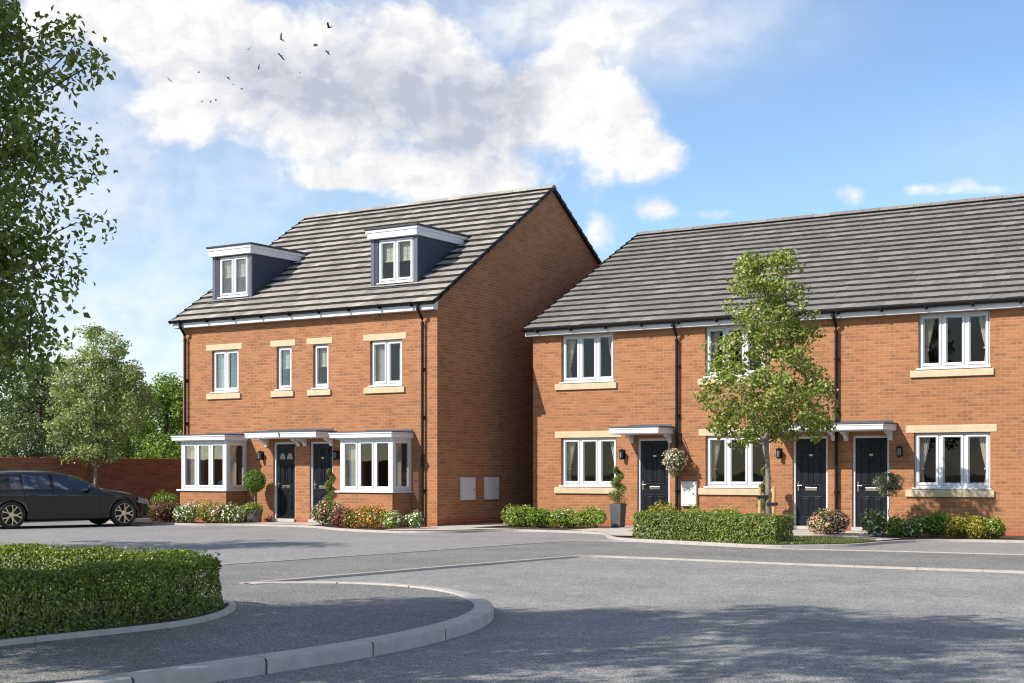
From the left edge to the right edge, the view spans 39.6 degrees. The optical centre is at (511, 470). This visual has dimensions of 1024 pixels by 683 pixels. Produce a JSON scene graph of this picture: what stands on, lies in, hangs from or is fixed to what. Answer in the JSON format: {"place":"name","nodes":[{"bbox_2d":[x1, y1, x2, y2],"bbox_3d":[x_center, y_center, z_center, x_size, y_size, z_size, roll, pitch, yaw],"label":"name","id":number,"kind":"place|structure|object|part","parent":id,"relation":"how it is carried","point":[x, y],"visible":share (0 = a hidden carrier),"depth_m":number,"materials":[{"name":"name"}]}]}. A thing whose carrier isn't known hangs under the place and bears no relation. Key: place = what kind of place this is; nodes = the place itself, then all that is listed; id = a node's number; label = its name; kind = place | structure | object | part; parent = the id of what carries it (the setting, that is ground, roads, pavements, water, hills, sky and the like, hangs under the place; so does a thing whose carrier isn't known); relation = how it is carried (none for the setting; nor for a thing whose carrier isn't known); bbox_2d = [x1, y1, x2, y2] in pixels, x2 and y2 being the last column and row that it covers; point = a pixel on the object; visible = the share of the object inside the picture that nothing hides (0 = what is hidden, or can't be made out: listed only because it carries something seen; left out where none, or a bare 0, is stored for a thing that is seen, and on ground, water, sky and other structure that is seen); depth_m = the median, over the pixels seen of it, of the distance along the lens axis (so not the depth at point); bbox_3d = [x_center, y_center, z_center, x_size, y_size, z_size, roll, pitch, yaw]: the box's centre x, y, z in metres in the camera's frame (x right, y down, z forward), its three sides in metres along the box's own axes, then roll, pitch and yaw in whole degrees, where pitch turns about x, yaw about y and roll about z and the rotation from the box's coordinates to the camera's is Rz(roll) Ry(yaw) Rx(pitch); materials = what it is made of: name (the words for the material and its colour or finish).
{"place":"outdoors","nodes":[
{"label":"outdoors","id":0,"kind":"place"},
{"bbox_2d":[0,591,227,638],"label":"bed ground","id":1,"kind":"structure","parent":0,"point":[225,605],"depth_m":13.20,"materials":[{"name":"brown soil"}]},
{"bbox_2d":[0,0,118,405],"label":"broadleaf tree","id":2,"kind":"object","parent":1,"relation":"on","point":[29,150],"visible":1,"depth_m":10.86,"materials":[{"name":"green plant"}]},
{"bbox_2d":[0,541,222,638],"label":"clipped hedge","id":3,"kind":"object","parent":1,"relation":"on","point":[64,583],"visible":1,"depth_m":12.94,"materials":[{"name":"green plant"}]},
{"bbox_2d":[242,522,321,524],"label":"path","id":4,"kind":"structure","parent":0,"point":[296,523],"depth_m":36.25,"materials":[{"name":"grey concrete"}]},
{"bbox_2d":[241,470,265,521],"bbox_3d":[-6.760,0.648,37.158,0.653,1.380,0.658,0,0,32],"label":"ball topiary","id":5,"kind":"object","parent":4,"relation":"on","point":[253,480],"visible":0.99,"depth_m":37.02,"materials":[{"name":"green plant"}]},
{"bbox_2d":[387,522,508,529],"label":"path","id":6,"kind":"structure","parent":0,"point":[460,527],"depth_m":33.68,"materials":[{"name":"grey concrete"}]},
{"bbox_2d":[0,541,1023,682],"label":"pavement","id":7,"kind":"structure","parent":0,"point":[264,618],"depth_m":14.80,"materials":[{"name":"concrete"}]},
{"bbox_2d":[0,589,235,645],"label":"kerb","id":8,"kind":"structure","parent":7,"relation":"on","point":[230,608],"depth_m":12.26,"materials":[{"name":"concrete"}]},
{"bbox_2d":[131,583,372,682],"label":"kerb","id":9,"kind":"structure","parent":7,"relation":"on","point":[265,659],"depth_m":10.56,"materials":[{"name":"grey concrete"}]},
{"bbox_2d":[58,581,493,682],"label":"kerb","id":10,"kind":"structure","parent":7,"relation":"on","point":[479,615],"depth_m":11.09,"materials":[{"name":"concrete"}]},
{"bbox_2d":[11,540,1023,565],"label":"kerb","id":11,"kind":"structure","parent":7,"relation":"on","point":[604,540],"depth_m":24.87,"materials":[{"name":"grey concrete"}]},
{"bbox_2d":[0,517,1023,564],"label":"driveway ground","id":12,"kind":"structure","parent":0,"point":[237,544],"depth_m":28.57,"materials":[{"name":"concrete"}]},
{"bbox_2d":[0,470,148,528],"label":"parked car","id":13,"kind":"object","parent":12,"relation":"on","point":[31,495],"visible":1,"depth_m":35.10,"materials":[{"name":"black paint"}]},
{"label":"side window","id":14,"kind":"part","parent":13,"relation":"part of","materials":[{"name":"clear glass"}]},
{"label":"side window","id":15,"kind":"part","parent":13,"relation":"part of","materials":[{"name":"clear glass"}]},
{"bbox_2d":[42,322,164,484],"bbox_3d":[-11.741,-1.412,40.176,3.349,5.627,3.445,0,0,0],"label":"young tree","id":16,"kind":"object","parent":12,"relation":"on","point":[107,388],"visible":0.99,"depth_m":39.98,"materials":[{"name":"green plant"}]},
{"bbox_2d":[0,0,1023,451],"label":"sky","id":17,"kind":"structure","parent":0,"point":[642,115],"materials":[{"name":"blue"}]},
{"bbox_2d":[108,518,1023,544],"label":"bed ground","id":18,"kind":"structure","parent":0,"point":[923,536],"depth_m":32.51,"materials":[{"name":"brown soil"}]},
{"bbox_2d":[149,489,179,518],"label":"shrub","id":19,"kind":"object","parent":18,"relation":"on","point":[168,497],"visible":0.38,"depth_m":39.19,"materials":[{"name":"green plant"}]},
{"bbox_2d":[148,499,181,521],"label":"flowering shrub","id":20,"kind":"object","parent":18,"relation":"on","point":[159,512],"visible":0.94,"depth_m":37.70,"materials":[{"name":"brown plant"}]},
{"bbox_2d":[172,500,202,522],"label":"flowering shrub","id":21,"kind":"object","parent":18,"relation":"on","point":[182,514],"visible":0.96,"depth_m":37.20,"materials":[{"name":"white plant"}]},
{"bbox_2d":[196,499,223,522],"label":"shrub","id":22,"kind":"object","parent":18,"relation":"on","point":[203,513],"visible":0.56,"depth_m":37.03,"materials":[{"name":"yellow plant"}]},
{"bbox_2d":[207,503,229,522],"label":"flowering shrub","id":23,"kind":"object","parent":18,"relation":"on","point":[217,513],"visible":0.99,"depth_m":36.56,"materials":[{"name":"pink plant"}]},
{"bbox_2d":[221,503,244,523],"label":"flowering shrub","id":24,"kind":"object","parent":18,"relation":"on","point":[232,516],"visible":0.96,"depth_m":36.55,"materials":[{"name":"white plant"}]},
{"bbox_2d":[310,499,344,525],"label":"flowering shrub","id":25,"kind":"object","parent":18,"relation":"on","point":[323,513],"visible":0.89,"depth_m":34.84,"materials":[{"name":"pink plant"}]},
{"bbox_2d":[323,468,338,524],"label":"spiral topiary","id":26,"kind":"object","parent":18,"relation":"on","point":[330,488],"visible":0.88,"depth_m":35.74,"materials":[{"name":"green plant"}]},
{"bbox_2d":[329,506,357,527],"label":"flowering shrub","id":27,"kind":"object","parent":18,"relation":"on","point":[335,515],"visible":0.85,"depth_m":34.14,"materials":[{"name":"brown plant"}]},
{"bbox_2d":[341,503,386,528],"bbox_3d":[-3.417,1.075,33.762,1.384,0.619,0.720,0,0,32],"label":"flowering shrub","id":28,"kind":"object","parent":18,"relation":"on","point":[371,517],"visible":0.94,"depth_m":33.63,"materials":[{"name":"orange plant"}]},
{"bbox_2d":[380,509,403,528],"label":"flowering shrub","id":29,"kind":"object","parent":18,"relation":"on","point":[392,518],"visible":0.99,"depth_m":33.02,"materials":[{"name":"white plant"}]},
{"bbox_2d":[403,510,424,528],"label":"flowering shrub","id":30,"kind":"object","parent":18,"relation":"on","point":[416,520],"visible":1,"depth_m":33.08,"materials":[{"name":"white plant"}]},
{"bbox_2d":[501,504,533,526],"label":"shrub","id":31,"kind":"object","parent":18,"relation":"on","point":[515,517],"visible":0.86,"depth_m":34.55,"materials":[{"name":"green plant"}]},
{"bbox_2d":[524,506,554,527],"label":"shrub","id":32,"kind":"object","parent":18,"relation":"on","point":[537,517],"visible":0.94,"depth_m":33.99,"materials":[{"name":"green plant"}]},
{"bbox_2d":[106,521,1023,547],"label":"kerb","id":33,"kind":"structure","parent":18,"relation":"on","point":[607,535],"depth_m":28.77,"materials":[{"name":"grey concrete"}]},
{"bbox_2d":[545,505,585,527],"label":"flowering shrub","id":34,"kind":"object","parent":18,"relation":"on","point":[564,518],"visible":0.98,"depth_m":33.68,"materials":[{"name":"green plant"}]},
{"bbox_2d":[576,505,607,527],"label":"shrub","id":35,"kind":"object","parent":18,"relation":"on","point":[594,517],"visible":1,"depth_m":33.35,"materials":[{"name":"green plant"}]},
{"bbox_2d":[645,500,678,529],"bbox_3d":[3.479,1.014,32.391,0.906,0.742,0.886,0,0,32],"label":"shrub","id":36,"kind":"object","parent":18,"relation":"on","point":[660,507],"visible":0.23,"depth_m":32.19,"materials":[{"name":"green plant"}]},
{"bbox_2d":[681,504,707,529],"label":"shrub","id":37,"kind":"object","parent":18,"relation":"on","point":[696,510],"visible":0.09,"depth_m":31.94,"materials":[{"name":"green plant"}]},
{"bbox_2d":[632,510,794,544],"bbox_3d":[3.852,1.092,27.695,0.738,0.628,3.580,0,0,-43],"label":"clipped hedge","id":38,"kind":"object","parent":18,"relation":"on","point":[662,519],"visible":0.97,"depth_m":27.41,"materials":[{"name":"green plant"}]},
{"bbox_2d":[709,504,740,529],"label":"shrub","id":39,"kind":"object","parent":18,"relation":"on","point":[732,510],"visible":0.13,"depth_m":31.51,"materials":[{"name":"green plant"}]},
{"bbox_2d":[693,247,839,536],"bbox_3d":[5.077,-1.478,27.652,2.840,5.758,3.031,0,0,32],"label":"street tree","id":40,"kind":"object","parent":18,"relation":"on","point":[774,311],"visible":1,"depth_m":27.37,"materials":[{"name":"green plant"}]},
{"bbox_2d":[860,508,887,535],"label":"flowering shrub","id":41,"kind":"object","parent":18,"relation":"on","point":[873,522],"visible":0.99,"depth_m":29.61,"materials":[{"name":"green plant"}]},
{"bbox_2d":[882,514,909,536],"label":"shrub","id":42,"kind":"object","parent":18,"relation":"on","point":[893,525],"visible":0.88,"depth_m":29.51,"materials":[{"name":"green plant"}]},
{"bbox_2d":[898,515,924,536],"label":"flowering shrub","id":43,"kind":"object","parent":18,"relation":"on","point":[911,529],"visible":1,"depth_m":29.22,"materials":[{"name":"green plant"}]},
{"bbox_2d":[914,510,949,537],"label":"shrub","id":44,"kind":"object","parent":18,"relation":"on","point":[933,523],"visible":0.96,"depth_m":29.10,"materials":[{"name":"green plant"}]},
{"bbox_2d":[943,512,987,537],"bbox_3d":[9.190,1.107,28.780,0.928,0.557,0.701,0,0,32],"label":"shrub","id":45,"kind":"object","parent":18,"relation":"on","point":[957,525],"visible":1,"depth_m":28.70,"materials":[{"name":"yellow plant"}]},
{"bbox_2d":[972,516,1005,538],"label":"shrub","id":46,"kind":"object","parent":18,"relation":"on","point":[994,528],"visible":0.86,"depth_m":28.52,"materials":[{"name":"green plant"}]},
{"bbox_2d":[574,526,645,535],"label":"path","id":47,"kind":"structure","parent":0,"point":[625,531],"depth_m":31.98,"materials":[{"name":"grey concrete"}]},
{"bbox_2d":[608,466,628,527],"bbox_3d":[2.511,0.601,33.799,0.506,1.475,0.524,0,0,32],"label":"spiral topiary","id":48,"kind":"object","parent":47,"relation":"on","point":[617,514],"visible":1,"depth_m":33.70,"materials":[{"name":"green plant"}]},
{"bbox_2d":[212,557,1023,682],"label":"road","id":49,"kind":"structure","parent":0,"point":[598,620],"depth_m":13.58,"materials":[{"name":"grey asphalt"}]},
{"bbox_2d":[240,555,1023,583],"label":"kerb","id":50,"kind":"structure","parent":49,"relation":"on","point":[564,557],"depth_m":20.75,"materials":[{"name":"grey concrete"}]},
{"bbox_2d":[752,530,899,539],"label":"path","id":51,"kind":"structure","parent":0,"point":[854,534],"depth_m":29.97,"materials":[{"name":"grey concrete"}]},
{"bbox_2d":[755,466,775,530],"bbox_3d":[5.728,0.608,32.105,0.450,1.460,0.457,0,0,32],"label":"spiral topiary","id":52,"kind":"object","parent":51,"relation":"on","point":[762,485],"visible":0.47,"depth_m":32.08,"materials":[{"name":"green plant"}]},
{"bbox_2d":[807,508,850,534],"bbox_3d":[6.699,1.070,30.167,0.749,0.631,0.780,0,0,-27],"label":"flowering shrub","id":53,"kind":"object","parent":51,"relation":"on","point":[832,521],"visible":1,"depth_m":29.96,"materials":[{"name":"pink plant"}]},
{"bbox_2d":[873,471,905,534],"bbox_3d":[8.016,0.681,30.362,0.628,1.360,0.696,0,0,-10],"label":"olive tree","id":54,"kind":"object","parent":51,"relation":"on","point":[892,484],"visible":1,"depth_m":30.30,"materials":[{"name":"green plant"}]},
{"label":"ground","id":55,"kind":"structure","parent":0,"visible":0},
{"bbox_2d":[0,347,80,457],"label":"background tree","id":56,"kind":"object","parent":55,"relation":"on","point":[34,435],"visible":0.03,"depth_m":51.85,"materials":[{"name":"green plant"}]},
{"bbox_2d":[0,361,108,457],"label":"background tree","id":57,"kind":"object","parent":55,"relation":"on","point":[38,398],"visible":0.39,"depth_m":48.18,"materials":[{"name":"green plant"}]},
{"bbox_2d":[15,378,135,457],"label":"background tree","id":58,"kind":"object","parent":55,"relation":"on","point":[64,431],"visible":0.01,"depth_m":59.54,"materials":[{"name":"green plant"}]},
{"bbox_2d":[0,457,180,516],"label":"boundary wall","id":59,"kind":"structure","parent":55,"relation":"on","point":[146,478],"depth_m":42.50,"materials":[{"name":"brick"}]},
{"bbox_2d":[71,372,180,457],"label":"background tree","id":60,"kind":"object","parent":55,"relation":"on","point":[124,453],"visible":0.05,"depth_m":55.47,"materials":[{"name":"green plant"}]},
{"bbox_2d":[111,372,182,458],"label":"background tree","id":61,"kind":"object","parent":55,"relation":"on","point":[170,397],"visible":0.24,"depth_m":49.37,"materials":[{"name":"green plant"}]},
{"bbox_2d":[168,185,601,526],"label":"semi detached house","id":62,"kind":"structure","parent":55,"relation":"on","point":[381,356],"depth_m":37.09,"materials":[{"name":"orange brick"}]},
{"bbox_2d":[170,432,247,522],"bbox_3d":[-8.104,0.335,38.074,2.001,2.730,0.922,0,0,32],"label":"bay window","id":63,"kind":"structure","parent":62,"relation":"in","point":[196,490],"depth_m":37.86,"materials":[{"name":"white plastic"}]},
{"bbox_2d":[206,343,241,399],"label":"window","id":64,"kind":"structure","parent":62,"relation":"in","point":[222,359],"depth_m":38.46,"materials":[{"name":"white plastic"}]},
{"bbox_2d":[270,339,294,396],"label":"window","id":65,"kind":"structure","parent":62,"relation":"in","point":[284,353],"depth_m":37.40,"materials":[{"name":"white plastic"}]},
{"bbox_2d":[271,442,294,521],"bbox_3d":[-5.947,0.285,37.305,0.781,2.090,0.210,0,0,32],"label":"door","id":66,"kind":"structure","parent":62,"relation":"in","point":[284,454],"depth_m":37.36,"materials":[{"name":"paint"}]},
{"bbox_2d":[307,337,331,395],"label":"window","id":67,"kind":"structure","parent":62,"relation":"in","point":[324,389],"depth_m":36.72,"materials":[{"name":"white plastic"}]},
{"bbox_2d":[308,441,332,522],"bbox_3d":[-4.889,0.285,36.632,0.787,2.090,0.210,0,0,32],"label":"door","id":68,"kind":"structure","parent":62,"relation":"in","point":[321,452],"depth_m":36.72,"materials":[{"name":"paint"}]},
{"bbox_2d":[328,429,413,526],"bbox_3d":[-3.485,0.335,35.137,1.985,2.730,0.922,0,0,32],"label":"bay window","id":69,"kind":"structure","parent":62,"relation":"in","point":[394,496],"depth_m":34.90,"materials":[{"name":"white plastic"}]},
{"bbox_2d":[363,332,405,393],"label":"window","id":70,"kind":"structure","parent":62,"relation":"in","point":[384,348],"depth_m":35.54,"materials":[{"name":"white plastic"}]},
{"bbox_2d":[521,193,1023,535],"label":"terraced house","id":71,"kind":"structure","parent":55,"relation":"on","point":[919,347],"depth_m":33.66,"materials":[{"name":"orange brick"}]},
{"bbox_2d":[555,333,616,389],"bbox_3d":[1.891,-2.715,35.436,1.754,1.370,0.300,0,0,32],"label":"window","id":72,"kind":"structure","parent":71,"relation":"in","point":[582,382],"depth_m":35.45,"materials":[{"name":"white plastic"}]},
{"bbox_2d":[554,431,620,493],"bbox_3d":[1.935,-0.215,35.408,1.891,1.550,0.300,0,0,32],"label":"window","id":73,"kind":"structure","parent":71,"relation":"in","point":[570,438],"depth_m":35.46,"materials":[{"name":"white plastic"}]},
{"bbox_2d":[636,438,669,524],"bbox_3d":[3.438,0.270,34.388,0.884,2.120,0.210,0,0,32],"label":"door","id":74,"kind":"structure","parent":71,"relation":"in","point":[653,481],"depth_m":34.46,"materials":[{"name":"paint"}]},
{"bbox_2d":[661,433,687,477],"bbox_3d":[3.834,-0.362,33.625,0.612,1.076,0.599,0,0,-17],"label":"hanging basket","id":75,"kind":"object","parent":71,"relation":"attached to","point":[673,465],"visible":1,"depth_m":33.51,"materials":[{"name":"white plastic"}]},
{"bbox_2d":[698,324,764,384],"bbox_3d":[5.216,-2.715,33.322,1.762,1.370,0.300,0,0,32],"label":"window","id":76,"kind":"structure","parent":71,"relation":"in","point":[712,333],"depth_m":33.54,"materials":[{"name":"white plastic"}]},
{"bbox_2d":[698,429,771,494],"bbox_3d":[5.290,-0.215,33.275,1.921,1.550,0.300,0,0,32],"label":"window","id":77,"kind":"structure","parent":71,"relation":"in","point":[728,487],"depth_m":33.38,"materials":[{"name":"white plastic"}]},
{"bbox_2d":[791,436,827,529],"bbox_3d":[6.775,0.270,32.265,0.852,2.120,0.210,0,0,32],"label":"door","id":78,"kind":"structure","parent":71,"relation":"in","point":[810,460],"depth_m":32.32,"materials":[{"name":"paint"}]},
{"bbox_2d":[851,435,888,531],"bbox_3d":[7.956,0.270,31.515,0.856,2.120,0.210,0,0,32],"label":"door","id":79,"kind":"structure","parent":71,"relation":"in","point":[870,452],"depth_m":31.59,"materials":[{"name":"paint"}]},
{"bbox_2d":[905,424,996,497],"bbox_3d":[9.470,-0.215,30.617,1.940,1.550,0.300,0,0,32],"label":"window","id":80,"kind":"structure","parent":71,"relation":"in","point":[923,433],"depth_m":30.57,"materials":[{"name":"white plastic"}]},
{"bbox_2d":[910,311,993,377],"bbox_3d":[9.490,-2.715,30.604,1.778,1.370,0.300,0,0,32],"label":"window","id":81,"kind":"structure","parent":71,"relation":"in","point":[926,322],"depth_m":30.57,"materials":[{"name":"white plastic"}]},
{"label":"lawn","id":82,"kind":"structure","parent":0,"visible":0},
{"bbox_2d":[756,487,768,536],"bbox_3d":[4.857,0.955,27.613,0.261,1.290,0.087,0,0,-7],"label":"tree stake","id":83,"kind":"object","parent":82,"relation":"on","point":[759,496],"visible":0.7,"depth_m":27.58,"materials":[{"name":"beige wood"}]},
{"bbox_2d":[767,487,777,532],"bbox_3d":[5.044,0.955,27.612,0.222,1.290,0.090,0,0,9],"label":"tree stake","id":84,"kind":"object","parent":82,"relation":"on","point":[773,503],"visible":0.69,"depth_m":27.58,"materials":[{"name":"beige wood"}]},
{"bbox_2d":[691,533,876,543],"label":"grass","id":85,"kind":"structure","parent":82,"relation":"on","point":[807,539],"depth_m":26.80,"materials":[{"name":"green plant"}]}
]}

